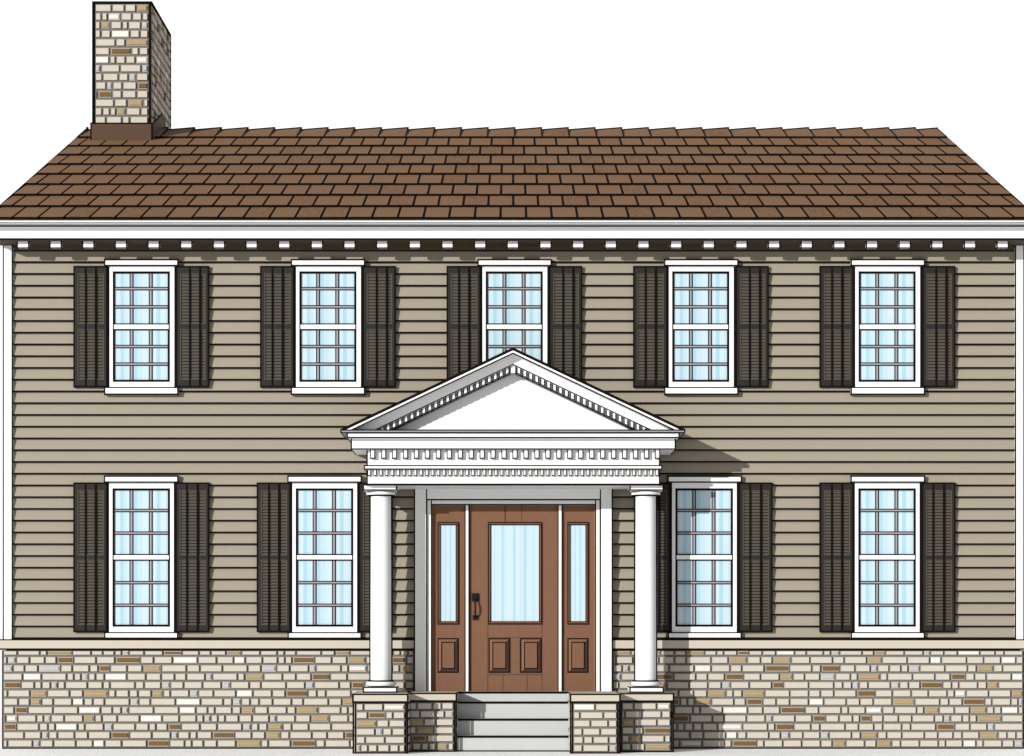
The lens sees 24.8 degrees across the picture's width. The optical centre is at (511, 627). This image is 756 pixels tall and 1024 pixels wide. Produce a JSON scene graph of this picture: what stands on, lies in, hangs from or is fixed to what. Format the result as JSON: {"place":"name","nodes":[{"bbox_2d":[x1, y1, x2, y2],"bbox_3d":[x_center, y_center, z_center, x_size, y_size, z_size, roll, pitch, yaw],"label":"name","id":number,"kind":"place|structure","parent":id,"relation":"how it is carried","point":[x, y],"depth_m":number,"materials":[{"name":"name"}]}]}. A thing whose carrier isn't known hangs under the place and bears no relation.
{"place":"outdoors","nodes":[
{"label":"outdoors","id":0,"kind":"place"},
{"bbox_2d":[0,1,1023,753],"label":"house","id":1,"kind":"structure","parent":0,"point":[508,439],"depth_m":25.96,"materials":[{"name":"beige paint"}]},
{"bbox_2d":[104,259,178,394],"bbox_3d":[-4.119,-3.344,25.944,0.827,1.511,0.044,0,0,0],"label":"window","id":2,"kind":"structure","parent":1,"relation":"in","point":[141,292],"depth_m":25.95,"materials":[{"name":"glass"}]},
{"bbox_2d":[104,475,178,638],"bbox_3d":[-4.120,-0.786,25.944,0.829,1.818,0.044,0,0,0],"label":"window","id":3,"kind":"structure","parent":1,"relation":"in","point":[141,508],"depth_m":25.96,"materials":[{"name":"glass"}]},
{"bbox_2d":[287,475,361,638],"bbox_3d":[-2.082,-0.786,25.944,0.829,1.818,0.044,0,0,0],"label":"window","id":4,"kind":"structure","parent":1,"relation":"in","point":[324,508],"depth_m":25.96,"materials":[{"name":"glass"}]},
{"bbox_2d":[291,259,364,394],"bbox_3d":[-2.044,-3.344,25.944,0.827,1.511,0.044,0,0,0],"label":"window","id":5,"kind":"structure","parent":1,"relation":"in","point":[328,293],"depth_m":25.95,"materials":[{"name":"glass"}]},
{"bbox_2d":[470,505,556,690],"bbox_3d":[0.019,-0.327,25.941,0.975,2.082,0.118,0,0,0],"label":"door","id":6,"kind":"structure","parent":1,"relation":"in","point":[513,548],"depth_m":25.96,"materials":[{"name":"brown wood"}]},
{"bbox_2d":[477,259,551,363],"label":"window","id":7,"kind":"structure","parent":1,"relation":"in","point":[514,292],"depth_m":25.96,"materials":[{"name":"glass"}]},
{"bbox_2d":[664,259,737,394],"bbox_3d":[2.103,-3.344,25.944,0.827,1.511,0.044,0,0,0],"label":"window","id":8,"kind":"structure","parent":1,"relation":"in","point":[700,292],"depth_m":25.95,"materials":[{"name":"glass"}]},
{"bbox_2d":[667,475,741,638],"bbox_3d":[2.141,-0.786,25.944,0.829,1.818,0.044,0,0,0],"label":"window","id":9,"kind":"structure","parent":1,"relation":"in","point":[704,508],"depth_m":25.96,"materials":[{"name":"glass"}]},
{"bbox_2d":[850,259,924,394],"bbox_3d":[4.176,-3.344,25.944,0.827,1.511,0.044,0,0,0],"label":"window","id":10,"kind":"structure","parent":1,"relation":"in","point":[887,292],"depth_m":25.95,"materials":[{"name":"glass"}]},
{"bbox_2d":[850,475,924,638],"bbox_3d":[4.175,-0.786,25.944,0.829,1.818,0.044,0,0,0],"label":"window","id":11,"kind":"structure","parent":1,"relation":"in","point":[887,508],"depth_m":25.96,"materials":[{"name":"glass"}]},
{"bbox_2d":[0,630,1023,755],"bbox_3d":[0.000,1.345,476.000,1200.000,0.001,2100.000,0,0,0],"label":"ground","id":12,"kind":"structure","parent":0,"point":[348,752],"depth_m":25.20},
{"bbox_2d":[0,0,1023,629],"label":"sky","id":13,"kind":"structure","parent":0,"point":[956,67],"materials":[{"name":"white"}]}
]}

